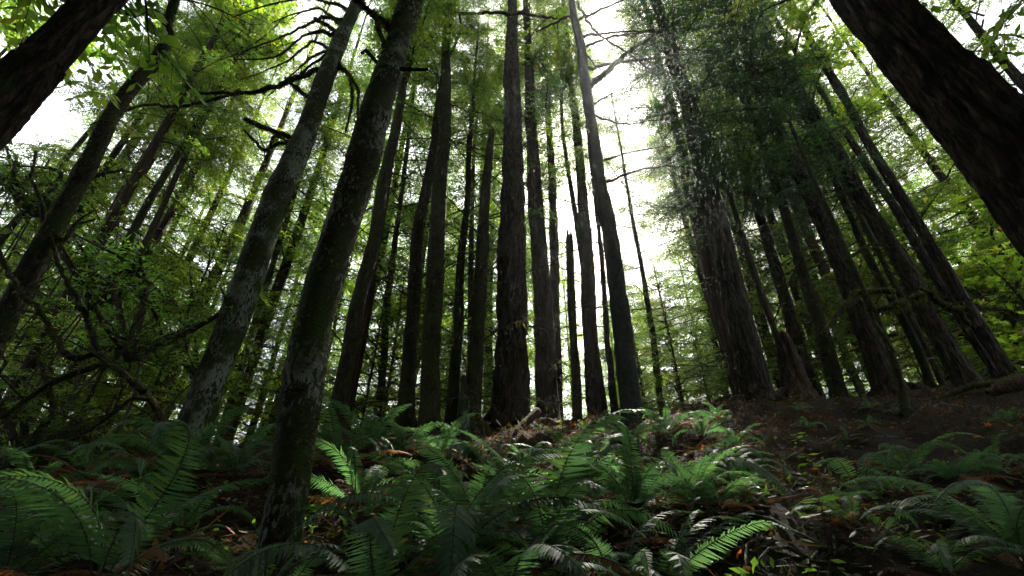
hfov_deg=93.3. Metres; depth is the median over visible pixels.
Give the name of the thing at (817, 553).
fallen twig
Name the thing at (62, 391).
hemlock sapling
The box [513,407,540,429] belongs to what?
broken log
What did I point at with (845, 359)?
hemlock sapling
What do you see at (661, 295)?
conifer tree
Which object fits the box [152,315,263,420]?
rhododendron
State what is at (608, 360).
young tree
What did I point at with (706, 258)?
cedar tree
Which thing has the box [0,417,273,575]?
sword fern
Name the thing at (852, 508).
sword fern
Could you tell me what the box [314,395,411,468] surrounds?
sword fern
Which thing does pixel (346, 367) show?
hemlock tree
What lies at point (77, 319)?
conifer tree
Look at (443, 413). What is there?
conifer tree
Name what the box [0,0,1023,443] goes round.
sky
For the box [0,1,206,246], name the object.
maple tree
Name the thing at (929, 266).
fir tree
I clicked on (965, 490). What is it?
fallen twig
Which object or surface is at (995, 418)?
sword fern
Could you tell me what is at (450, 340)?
hemlock sapling
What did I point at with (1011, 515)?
sword fern
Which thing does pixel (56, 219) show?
maple tree
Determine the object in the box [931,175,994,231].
maple tree
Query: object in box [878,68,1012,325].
conifer tree
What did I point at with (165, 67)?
conifer tree
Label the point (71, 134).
conifer tree
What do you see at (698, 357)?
hemlock sapling
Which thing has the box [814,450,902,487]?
sword fern
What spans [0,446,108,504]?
sword fern
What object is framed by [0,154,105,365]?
conifer tree
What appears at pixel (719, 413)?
sword fern
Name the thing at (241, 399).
hemlock sapling
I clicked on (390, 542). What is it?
sword fern
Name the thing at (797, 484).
fallen twig
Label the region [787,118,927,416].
dead tree
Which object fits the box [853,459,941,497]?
sword fern
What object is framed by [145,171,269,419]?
conifer tree
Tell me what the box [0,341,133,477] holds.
rhododendron
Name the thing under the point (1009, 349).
maple tree
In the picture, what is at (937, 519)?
sword fern
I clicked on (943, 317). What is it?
hemlock sapling
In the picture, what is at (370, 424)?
sword fern
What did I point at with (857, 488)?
sword fern
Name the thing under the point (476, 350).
conifer tree
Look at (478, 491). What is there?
sword fern
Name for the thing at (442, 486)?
sword fern
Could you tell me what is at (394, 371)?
conifer tree
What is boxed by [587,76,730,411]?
young tree
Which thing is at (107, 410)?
hemlock sapling
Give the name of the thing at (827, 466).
sword fern
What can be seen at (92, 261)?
rhododendron
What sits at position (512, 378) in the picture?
fir tree
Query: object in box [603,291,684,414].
hemlock sapling
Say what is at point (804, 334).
conifer tree
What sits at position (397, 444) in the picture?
sword fern
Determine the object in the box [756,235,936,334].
maple tree
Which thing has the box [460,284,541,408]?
hemlock sapling
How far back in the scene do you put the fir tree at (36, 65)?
3.48 m
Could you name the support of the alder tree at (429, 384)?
on the ground at (875, 564)
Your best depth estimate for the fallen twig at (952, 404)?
8.48 m
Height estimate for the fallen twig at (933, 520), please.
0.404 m
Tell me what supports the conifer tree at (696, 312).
on the ground at (875, 564)
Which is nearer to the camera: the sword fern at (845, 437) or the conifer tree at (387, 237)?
the sword fern at (845, 437)
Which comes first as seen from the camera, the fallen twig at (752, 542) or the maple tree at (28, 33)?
the fallen twig at (752, 542)
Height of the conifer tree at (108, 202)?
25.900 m
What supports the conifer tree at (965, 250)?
on the ground at (875, 564)
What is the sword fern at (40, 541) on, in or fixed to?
on the ground at (875, 564)
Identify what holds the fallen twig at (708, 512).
on the ground at (875, 564)
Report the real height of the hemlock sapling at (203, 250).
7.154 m
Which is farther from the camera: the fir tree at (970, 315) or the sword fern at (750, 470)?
the fir tree at (970, 315)
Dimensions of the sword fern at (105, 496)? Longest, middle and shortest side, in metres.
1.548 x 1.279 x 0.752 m
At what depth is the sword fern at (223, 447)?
4.28 m
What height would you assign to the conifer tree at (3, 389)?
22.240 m
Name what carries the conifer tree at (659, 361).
on the ground at (875, 564)
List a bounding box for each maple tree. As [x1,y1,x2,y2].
[0,0,122,74]
[0,0,181,359]
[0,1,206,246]
[48,0,306,422]
[368,0,559,429]
[451,49,524,366]
[494,1,620,414]
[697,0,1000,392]
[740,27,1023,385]
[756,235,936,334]
[838,284,1023,376]
[863,191,1023,335]
[918,241,1023,382]
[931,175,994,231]
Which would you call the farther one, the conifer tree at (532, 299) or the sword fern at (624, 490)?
the conifer tree at (532, 299)
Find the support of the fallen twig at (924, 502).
on the ground at (875, 564)
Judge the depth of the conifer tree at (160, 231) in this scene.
19.02 m
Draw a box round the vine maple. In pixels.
[0,214,178,471]
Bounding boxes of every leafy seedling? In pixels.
[792,432,805,447]
[797,451,818,473]
[800,491,840,536]
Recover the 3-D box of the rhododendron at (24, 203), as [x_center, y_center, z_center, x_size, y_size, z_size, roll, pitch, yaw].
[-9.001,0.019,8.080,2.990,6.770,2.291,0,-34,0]
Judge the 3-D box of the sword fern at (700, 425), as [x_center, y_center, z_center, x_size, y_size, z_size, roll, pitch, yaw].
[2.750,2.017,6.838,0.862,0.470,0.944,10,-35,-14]
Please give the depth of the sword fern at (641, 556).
2.10 m
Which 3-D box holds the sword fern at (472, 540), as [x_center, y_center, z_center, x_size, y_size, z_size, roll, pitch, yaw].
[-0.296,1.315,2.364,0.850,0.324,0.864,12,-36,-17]
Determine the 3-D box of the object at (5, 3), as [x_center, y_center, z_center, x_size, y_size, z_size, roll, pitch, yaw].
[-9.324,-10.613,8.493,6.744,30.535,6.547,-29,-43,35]
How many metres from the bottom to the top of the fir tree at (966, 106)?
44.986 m
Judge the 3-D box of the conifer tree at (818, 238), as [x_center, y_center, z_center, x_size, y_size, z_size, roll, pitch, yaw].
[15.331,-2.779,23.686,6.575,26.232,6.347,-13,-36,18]
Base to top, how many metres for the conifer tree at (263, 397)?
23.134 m
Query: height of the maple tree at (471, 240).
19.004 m
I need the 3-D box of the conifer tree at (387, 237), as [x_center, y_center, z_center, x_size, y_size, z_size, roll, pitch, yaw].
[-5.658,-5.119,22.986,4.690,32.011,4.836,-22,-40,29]
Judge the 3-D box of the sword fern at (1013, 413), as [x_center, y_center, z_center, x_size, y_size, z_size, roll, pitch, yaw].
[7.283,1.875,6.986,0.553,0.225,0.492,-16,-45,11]
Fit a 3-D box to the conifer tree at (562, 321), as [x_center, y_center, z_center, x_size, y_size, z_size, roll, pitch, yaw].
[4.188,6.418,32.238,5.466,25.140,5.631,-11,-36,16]
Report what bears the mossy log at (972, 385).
on the ground at (875, 564)
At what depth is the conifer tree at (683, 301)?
23.61 m
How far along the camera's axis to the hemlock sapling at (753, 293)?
14.79 m
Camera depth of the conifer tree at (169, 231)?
22.68 m
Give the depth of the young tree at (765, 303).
14.04 m
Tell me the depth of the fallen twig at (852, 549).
2.29 m
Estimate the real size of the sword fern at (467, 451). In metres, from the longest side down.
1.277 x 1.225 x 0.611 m
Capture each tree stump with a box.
[453,375,490,437]
[774,332,878,404]
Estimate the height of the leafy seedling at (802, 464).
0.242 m
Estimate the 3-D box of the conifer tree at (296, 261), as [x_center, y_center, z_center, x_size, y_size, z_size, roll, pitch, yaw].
[-8.447,-5.855,23.581,6.426,34.014,6.012,-28,-43,35]
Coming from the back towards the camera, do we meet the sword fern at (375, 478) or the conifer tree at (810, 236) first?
the conifer tree at (810, 236)
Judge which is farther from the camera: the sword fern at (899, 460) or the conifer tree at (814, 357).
the conifer tree at (814, 357)
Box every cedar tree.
[0,0,283,446]
[281,0,496,431]
[602,0,802,398]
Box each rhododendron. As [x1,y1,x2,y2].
[0,125,148,273]
[0,133,101,212]
[0,193,192,444]
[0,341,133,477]
[46,248,259,466]
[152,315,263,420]
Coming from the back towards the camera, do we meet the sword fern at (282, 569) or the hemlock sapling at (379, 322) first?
the hemlock sapling at (379, 322)
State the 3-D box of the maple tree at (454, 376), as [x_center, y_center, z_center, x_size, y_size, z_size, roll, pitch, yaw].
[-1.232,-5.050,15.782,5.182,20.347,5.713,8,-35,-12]
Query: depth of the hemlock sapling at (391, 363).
14.11 m
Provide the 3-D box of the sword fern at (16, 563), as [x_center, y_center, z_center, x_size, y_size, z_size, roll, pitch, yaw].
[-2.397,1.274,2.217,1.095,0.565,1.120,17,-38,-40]
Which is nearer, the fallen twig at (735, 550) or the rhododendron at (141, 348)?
the fallen twig at (735, 550)
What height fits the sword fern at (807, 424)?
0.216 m
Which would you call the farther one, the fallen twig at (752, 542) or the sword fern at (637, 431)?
the sword fern at (637, 431)
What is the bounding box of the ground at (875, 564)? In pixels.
[0,378,1023,575]
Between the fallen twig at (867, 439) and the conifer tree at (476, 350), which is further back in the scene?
the conifer tree at (476, 350)
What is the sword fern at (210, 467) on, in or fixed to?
on the ground at (875, 564)
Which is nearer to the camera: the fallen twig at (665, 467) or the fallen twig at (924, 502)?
the fallen twig at (924, 502)
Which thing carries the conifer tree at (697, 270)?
on the ground at (875, 564)
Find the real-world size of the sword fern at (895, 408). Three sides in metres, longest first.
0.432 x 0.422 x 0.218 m
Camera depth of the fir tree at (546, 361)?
16.19 m
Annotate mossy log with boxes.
[0,421,175,472]
[942,370,1023,399]
[984,372,1023,400]
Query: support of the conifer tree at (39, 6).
on the ground at (875, 564)
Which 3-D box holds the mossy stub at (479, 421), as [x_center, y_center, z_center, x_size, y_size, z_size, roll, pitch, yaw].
[-0.548,2.473,8.457,0.366,0.914,0.240,0,-34,0]
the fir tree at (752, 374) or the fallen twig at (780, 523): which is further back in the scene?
the fir tree at (752, 374)
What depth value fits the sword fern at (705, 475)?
2.95 m
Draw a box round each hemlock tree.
[0,0,251,383]
[0,0,299,432]
[18,0,280,429]
[150,0,364,444]
[218,0,515,437]
[294,36,474,425]
[304,0,539,431]
[536,0,719,424]
[683,0,984,399]
[887,0,1023,163]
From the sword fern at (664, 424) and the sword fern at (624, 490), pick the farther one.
the sword fern at (664, 424)
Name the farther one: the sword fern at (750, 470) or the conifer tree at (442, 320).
the conifer tree at (442, 320)
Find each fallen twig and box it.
[643,466,669,483]
[675,502,746,532]
[698,540,776,569]
[707,503,722,547]
[744,535,772,570]
[753,514,844,553]
[757,542,826,562]
[764,468,827,478]
[764,547,845,565]
[790,482,806,490]
[826,513,836,555]
[841,521,937,554]
[858,436,939,443]
[883,492,992,517]
[893,506,951,521]
[916,486,1023,498]
[932,494,948,539]
[934,400,982,407]
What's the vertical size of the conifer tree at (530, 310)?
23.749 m
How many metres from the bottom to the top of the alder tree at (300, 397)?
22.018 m
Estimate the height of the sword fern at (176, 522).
0.450 m
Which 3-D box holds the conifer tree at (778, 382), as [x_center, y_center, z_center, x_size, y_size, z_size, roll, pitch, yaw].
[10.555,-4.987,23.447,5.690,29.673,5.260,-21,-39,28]
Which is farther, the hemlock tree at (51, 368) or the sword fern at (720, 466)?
the hemlock tree at (51, 368)
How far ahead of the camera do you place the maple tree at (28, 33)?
22.22 m
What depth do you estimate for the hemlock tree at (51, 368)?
18.14 m
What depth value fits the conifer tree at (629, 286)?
21.17 m
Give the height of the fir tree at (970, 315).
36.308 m
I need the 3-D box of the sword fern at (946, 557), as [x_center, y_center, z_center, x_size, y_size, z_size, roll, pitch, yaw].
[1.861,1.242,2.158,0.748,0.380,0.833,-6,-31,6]
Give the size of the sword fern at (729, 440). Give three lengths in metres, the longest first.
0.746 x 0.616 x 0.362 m
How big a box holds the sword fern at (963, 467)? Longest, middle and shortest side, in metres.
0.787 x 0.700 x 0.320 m
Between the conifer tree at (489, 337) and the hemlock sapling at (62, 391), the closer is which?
the hemlock sapling at (62, 391)
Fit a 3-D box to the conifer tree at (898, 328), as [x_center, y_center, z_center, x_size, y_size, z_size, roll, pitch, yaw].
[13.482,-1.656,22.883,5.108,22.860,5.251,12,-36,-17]
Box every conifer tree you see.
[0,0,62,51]
[0,0,239,109]
[0,4,224,384]
[0,72,156,328]
[0,75,227,369]
[0,99,252,443]
[0,111,94,290]
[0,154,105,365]
[0,156,148,392]
[4,0,207,148]
[7,179,183,414]
[34,31,292,431]
[36,0,103,27]
[41,160,228,430]
[60,0,292,365]
[76,0,340,430]
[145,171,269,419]
[146,193,303,422]
[152,0,382,440]
[170,310,258,434]
[222,177,338,440]
[234,280,304,443]
[238,9,407,440]
[240,256,357,431]
[264,164,408,415]
[264,212,367,426]
[319,52,427,421]
[343,39,496,358]
[356,136,467,427]
[357,250,419,422]
[379,14,535,416]
[385,238,466,415]
[389,241,495,421]
[416,150,571,421]
[430,0,582,275]
[494,153,618,414]
[526,239,571,418]
[526,292,533,410]
[559,238,586,419]
[571,240,696,417]
[582,302,649,415]
[632,93,809,401]
[632,248,727,413]
[633,286,703,413]
[635,46,777,403]
[649,125,850,404]
[662,47,818,388]
[668,246,730,399]
[676,217,765,382]
[687,34,901,398]
[703,30,941,384]
[720,179,858,397]
[750,165,900,394]
[769,282,856,392]
[771,19,966,383]
[774,130,922,331]
[783,25,1014,379]
[806,0,1023,338]
[809,254,904,394]
[815,90,981,382]
[818,174,923,383]
[829,12,1023,320]
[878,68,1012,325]
[885,146,1023,366]
[920,0,1023,69]
[944,212,1022,327]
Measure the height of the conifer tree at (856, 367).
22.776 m
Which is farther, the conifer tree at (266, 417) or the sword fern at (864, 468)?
the conifer tree at (266, 417)
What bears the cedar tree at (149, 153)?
on the ground at (875, 564)
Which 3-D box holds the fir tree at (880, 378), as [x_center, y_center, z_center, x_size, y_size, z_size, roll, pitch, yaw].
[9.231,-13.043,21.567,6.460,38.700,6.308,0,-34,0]
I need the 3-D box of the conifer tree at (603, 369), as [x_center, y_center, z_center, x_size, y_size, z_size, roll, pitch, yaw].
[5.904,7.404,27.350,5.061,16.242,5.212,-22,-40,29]
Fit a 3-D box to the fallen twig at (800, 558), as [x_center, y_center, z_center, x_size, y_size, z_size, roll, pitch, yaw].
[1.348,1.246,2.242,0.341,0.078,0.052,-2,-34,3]
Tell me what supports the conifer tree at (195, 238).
on the ground at (875, 564)
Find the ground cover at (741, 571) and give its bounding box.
[0,382,1023,575]
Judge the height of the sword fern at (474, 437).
0.934 m
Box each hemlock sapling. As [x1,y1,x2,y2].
[0,216,115,433]
[0,267,150,438]
[23,256,193,436]
[56,205,248,430]
[210,281,289,443]
[219,279,323,441]
[261,307,343,429]
[323,249,420,428]
[323,258,441,422]
[415,297,489,428]
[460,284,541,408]
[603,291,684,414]
[636,266,728,412]
[678,324,730,403]
[740,251,850,390]
[794,267,911,398]
[825,284,920,396]
[868,284,947,382]
[926,308,988,383]
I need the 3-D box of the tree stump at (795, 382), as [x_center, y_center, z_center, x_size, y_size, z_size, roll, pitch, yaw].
[6.528,2.084,10.962,2.562,2.570,2.899,17,-38,-24]
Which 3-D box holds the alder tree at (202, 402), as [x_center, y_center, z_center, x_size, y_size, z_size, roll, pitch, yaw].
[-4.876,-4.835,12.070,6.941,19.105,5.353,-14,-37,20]
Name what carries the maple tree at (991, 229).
on the ground at (875, 564)
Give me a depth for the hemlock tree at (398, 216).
16.76 m
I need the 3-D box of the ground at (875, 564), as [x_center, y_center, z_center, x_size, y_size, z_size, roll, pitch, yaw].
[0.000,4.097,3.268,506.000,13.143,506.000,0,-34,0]
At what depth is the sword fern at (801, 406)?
8.34 m
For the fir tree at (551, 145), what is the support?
on the ground at (875, 564)
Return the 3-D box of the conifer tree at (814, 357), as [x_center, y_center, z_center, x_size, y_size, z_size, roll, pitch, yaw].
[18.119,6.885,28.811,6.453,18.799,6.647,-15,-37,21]
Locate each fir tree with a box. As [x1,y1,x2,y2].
[0,0,295,151]
[404,0,594,431]
[477,0,651,419]
[478,0,609,420]
[496,0,674,416]
[599,0,890,407]
[643,0,867,396]
[665,0,956,397]
[680,0,1022,389]
[728,0,1023,257]
[761,0,1023,380]
[787,2,1023,379]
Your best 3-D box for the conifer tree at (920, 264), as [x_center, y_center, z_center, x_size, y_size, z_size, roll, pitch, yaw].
[14.326,-5.778,22.143,6.443,28.186,5.955,-18,-38,24]
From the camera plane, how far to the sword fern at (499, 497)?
3.23 m
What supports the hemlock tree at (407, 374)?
on the ground at (875, 564)
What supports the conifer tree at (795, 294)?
on the ground at (875, 564)
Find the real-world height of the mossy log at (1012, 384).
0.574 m
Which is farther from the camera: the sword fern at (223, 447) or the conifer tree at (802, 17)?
the conifer tree at (802, 17)
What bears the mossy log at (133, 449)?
on the ground at (875, 564)
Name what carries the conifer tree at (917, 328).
on the ground at (875, 564)
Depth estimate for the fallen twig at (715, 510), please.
2.81 m
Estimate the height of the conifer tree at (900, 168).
25.685 m
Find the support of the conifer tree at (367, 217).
on the ground at (875, 564)
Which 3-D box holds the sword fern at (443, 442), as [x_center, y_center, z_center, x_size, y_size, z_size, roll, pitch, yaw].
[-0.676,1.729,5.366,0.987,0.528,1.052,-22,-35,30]
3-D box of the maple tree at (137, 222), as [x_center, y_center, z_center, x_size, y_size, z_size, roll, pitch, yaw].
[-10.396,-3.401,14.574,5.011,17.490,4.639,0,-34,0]
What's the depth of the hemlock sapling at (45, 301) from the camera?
10.38 m
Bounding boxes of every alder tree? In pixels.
[89,0,460,464]
[256,0,428,574]
[363,0,557,439]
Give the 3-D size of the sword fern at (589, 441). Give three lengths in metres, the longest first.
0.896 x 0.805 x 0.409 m
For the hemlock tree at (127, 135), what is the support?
on the ground at (875, 564)
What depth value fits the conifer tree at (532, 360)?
39.62 m
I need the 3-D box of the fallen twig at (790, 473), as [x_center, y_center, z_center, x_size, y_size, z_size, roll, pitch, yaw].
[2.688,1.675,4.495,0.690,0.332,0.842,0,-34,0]
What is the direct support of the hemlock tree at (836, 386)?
on the ground at (875, 564)
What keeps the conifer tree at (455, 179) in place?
on the ground at (875, 564)
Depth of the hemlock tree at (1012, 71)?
13.20 m
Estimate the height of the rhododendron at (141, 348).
3.311 m
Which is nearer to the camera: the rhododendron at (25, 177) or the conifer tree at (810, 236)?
the rhododendron at (25, 177)
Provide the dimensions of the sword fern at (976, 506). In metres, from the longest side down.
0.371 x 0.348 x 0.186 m
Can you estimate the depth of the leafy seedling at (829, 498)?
2.45 m
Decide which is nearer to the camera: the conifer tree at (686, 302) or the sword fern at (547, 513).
the sword fern at (547, 513)
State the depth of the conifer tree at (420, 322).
21.03 m
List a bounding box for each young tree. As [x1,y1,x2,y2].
[532,29,712,417]
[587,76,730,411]
[624,60,867,386]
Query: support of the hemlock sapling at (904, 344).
on the ground at (875, 564)
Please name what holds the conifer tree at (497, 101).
on the ground at (875, 564)
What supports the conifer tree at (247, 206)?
on the ground at (875, 564)
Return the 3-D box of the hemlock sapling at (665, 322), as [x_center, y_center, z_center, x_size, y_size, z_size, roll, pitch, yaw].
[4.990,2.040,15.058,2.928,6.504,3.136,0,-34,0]
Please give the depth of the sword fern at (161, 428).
4.12 m
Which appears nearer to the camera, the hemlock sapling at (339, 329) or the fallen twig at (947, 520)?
the fallen twig at (947, 520)
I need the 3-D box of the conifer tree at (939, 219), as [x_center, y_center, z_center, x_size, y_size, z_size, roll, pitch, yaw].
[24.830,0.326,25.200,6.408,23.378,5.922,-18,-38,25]
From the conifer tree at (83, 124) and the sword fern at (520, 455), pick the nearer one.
the sword fern at (520, 455)
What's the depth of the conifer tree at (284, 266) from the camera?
19.18 m
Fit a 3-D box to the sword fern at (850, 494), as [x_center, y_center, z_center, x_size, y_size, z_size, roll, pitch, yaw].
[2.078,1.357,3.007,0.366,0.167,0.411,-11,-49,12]
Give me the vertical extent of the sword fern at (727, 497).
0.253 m
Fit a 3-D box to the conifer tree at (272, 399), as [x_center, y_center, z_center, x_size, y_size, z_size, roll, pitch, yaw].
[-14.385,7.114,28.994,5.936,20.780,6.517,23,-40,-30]
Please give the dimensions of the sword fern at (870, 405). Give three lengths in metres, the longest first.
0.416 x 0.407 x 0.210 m
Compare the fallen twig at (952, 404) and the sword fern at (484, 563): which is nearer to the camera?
the sword fern at (484, 563)
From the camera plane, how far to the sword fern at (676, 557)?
2.25 m
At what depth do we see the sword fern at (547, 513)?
2.42 m
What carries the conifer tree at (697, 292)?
on the ground at (875, 564)
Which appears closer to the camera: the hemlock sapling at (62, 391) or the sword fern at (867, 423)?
the sword fern at (867, 423)
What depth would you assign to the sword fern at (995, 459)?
4.09 m
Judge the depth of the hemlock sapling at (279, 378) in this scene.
13.10 m
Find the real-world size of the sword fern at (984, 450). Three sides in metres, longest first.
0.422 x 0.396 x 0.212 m
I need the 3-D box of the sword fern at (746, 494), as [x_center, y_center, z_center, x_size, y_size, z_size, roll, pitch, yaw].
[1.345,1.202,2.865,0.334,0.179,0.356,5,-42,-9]
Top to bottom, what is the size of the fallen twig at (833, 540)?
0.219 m
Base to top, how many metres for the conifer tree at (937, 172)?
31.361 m
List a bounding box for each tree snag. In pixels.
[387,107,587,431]
[565,228,582,422]
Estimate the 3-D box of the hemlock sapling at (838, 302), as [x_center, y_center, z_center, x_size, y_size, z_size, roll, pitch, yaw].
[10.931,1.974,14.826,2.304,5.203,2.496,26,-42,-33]
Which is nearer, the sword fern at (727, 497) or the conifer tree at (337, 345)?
the sword fern at (727, 497)
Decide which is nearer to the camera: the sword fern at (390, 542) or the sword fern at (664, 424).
the sword fern at (390, 542)
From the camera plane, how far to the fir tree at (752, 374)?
14.66 m
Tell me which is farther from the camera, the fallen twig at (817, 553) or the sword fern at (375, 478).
the sword fern at (375, 478)
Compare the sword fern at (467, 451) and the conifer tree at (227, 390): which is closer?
the sword fern at (467, 451)
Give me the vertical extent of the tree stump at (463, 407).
1.883 m
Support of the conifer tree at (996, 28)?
on the ground at (875, 564)
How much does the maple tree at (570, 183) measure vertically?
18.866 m
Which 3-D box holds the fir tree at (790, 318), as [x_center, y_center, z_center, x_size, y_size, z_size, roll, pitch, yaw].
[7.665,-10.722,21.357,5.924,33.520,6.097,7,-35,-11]
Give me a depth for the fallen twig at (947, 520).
3.18 m
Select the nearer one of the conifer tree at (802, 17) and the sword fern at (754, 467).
the sword fern at (754, 467)
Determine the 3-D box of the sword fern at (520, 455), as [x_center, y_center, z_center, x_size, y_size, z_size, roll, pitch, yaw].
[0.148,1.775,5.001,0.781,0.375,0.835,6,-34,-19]
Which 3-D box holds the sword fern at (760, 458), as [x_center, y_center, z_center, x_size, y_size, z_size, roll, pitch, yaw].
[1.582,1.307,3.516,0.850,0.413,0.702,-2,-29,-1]
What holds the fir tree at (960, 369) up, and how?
on the ground at (875, 564)
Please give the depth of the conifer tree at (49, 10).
6.28 m
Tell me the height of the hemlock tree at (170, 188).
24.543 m
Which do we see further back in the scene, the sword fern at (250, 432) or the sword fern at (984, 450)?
the sword fern at (250, 432)
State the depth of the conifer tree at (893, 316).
23.21 m
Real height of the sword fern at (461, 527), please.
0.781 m
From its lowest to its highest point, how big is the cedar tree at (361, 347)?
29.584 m
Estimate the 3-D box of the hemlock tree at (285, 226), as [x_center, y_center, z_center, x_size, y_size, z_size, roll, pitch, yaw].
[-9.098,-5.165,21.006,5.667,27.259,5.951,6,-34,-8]
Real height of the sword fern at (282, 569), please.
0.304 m
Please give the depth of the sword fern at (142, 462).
3.73 m
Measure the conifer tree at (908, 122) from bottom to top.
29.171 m
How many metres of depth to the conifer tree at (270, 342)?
23.62 m
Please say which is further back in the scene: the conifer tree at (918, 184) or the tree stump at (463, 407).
the conifer tree at (918, 184)
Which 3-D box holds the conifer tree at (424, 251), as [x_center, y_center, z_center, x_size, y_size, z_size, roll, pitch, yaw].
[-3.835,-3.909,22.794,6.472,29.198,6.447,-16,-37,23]
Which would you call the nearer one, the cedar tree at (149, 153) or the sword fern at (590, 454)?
the sword fern at (590, 454)
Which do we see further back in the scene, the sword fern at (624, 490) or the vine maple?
the vine maple
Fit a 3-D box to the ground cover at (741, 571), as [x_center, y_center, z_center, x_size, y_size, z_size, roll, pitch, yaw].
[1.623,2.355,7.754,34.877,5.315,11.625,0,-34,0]
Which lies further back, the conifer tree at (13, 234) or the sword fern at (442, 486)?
the conifer tree at (13, 234)
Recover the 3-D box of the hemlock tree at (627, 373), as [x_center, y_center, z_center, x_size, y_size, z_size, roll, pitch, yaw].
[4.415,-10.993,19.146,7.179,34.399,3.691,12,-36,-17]
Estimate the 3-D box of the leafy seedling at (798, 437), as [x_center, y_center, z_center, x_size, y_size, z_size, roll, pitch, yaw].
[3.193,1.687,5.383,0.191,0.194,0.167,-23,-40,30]
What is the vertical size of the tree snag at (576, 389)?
5.409 m
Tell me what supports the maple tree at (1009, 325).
on the ground at (875, 564)
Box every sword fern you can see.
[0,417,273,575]
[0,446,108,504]
[0,469,198,544]
[0,488,128,575]
[0,492,160,575]
[9,439,134,482]
[28,441,217,506]
[65,472,256,542]
[71,403,254,472]
[138,446,262,488]
[149,423,275,484]
[179,542,349,575]
[223,463,519,575]
[227,421,273,443]
[242,438,422,514]
[286,451,645,575]
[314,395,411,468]
[315,399,430,455]
[356,421,451,457]
[367,469,478,518]
[373,510,537,575]
[386,443,597,543]
[389,413,486,469]
[393,509,621,575]
[401,409,697,575]
[415,436,538,476]
[428,473,542,512]
[456,428,595,544]
[495,441,555,473]
[504,427,663,513]
[508,421,755,519]
[523,510,690,575]
[575,433,612,458]
[582,449,791,506]
[590,418,677,451]
[594,509,792,575]
[631,445,759,520]
[633,404,711,436]
[665,476,770,526]
[671,408,736,446]
[671,464,745,506]
[674,446,793,487]
[696,402,732,418]
[703,423,766,454]
[711,476,769,504]
[717,454,778,491]
[788,416,826,432]
[790,402,814,412]
[790,495,920,538]
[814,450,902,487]
[822,460,856,472]
[831,428,860,442]
[831,487,874,511]
[839,475,1023,570]
[842,483,885,498]
[847,432,982,479]
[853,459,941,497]
[854,416,878,428]
[856,398,882,411]
[870,514,1023,575]
[884,403,910,413]
[899,452,1022,488]
[899,504,971,528]
[937,433,1023,480]
[945,499,1003,523]
[947,445,993,465]
[983,410,1005,424]
[999,407,1023,420]
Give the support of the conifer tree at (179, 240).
on the ground at (875, 564)
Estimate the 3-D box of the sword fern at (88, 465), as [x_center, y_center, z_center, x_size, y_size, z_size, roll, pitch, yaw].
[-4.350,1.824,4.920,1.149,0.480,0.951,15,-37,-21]

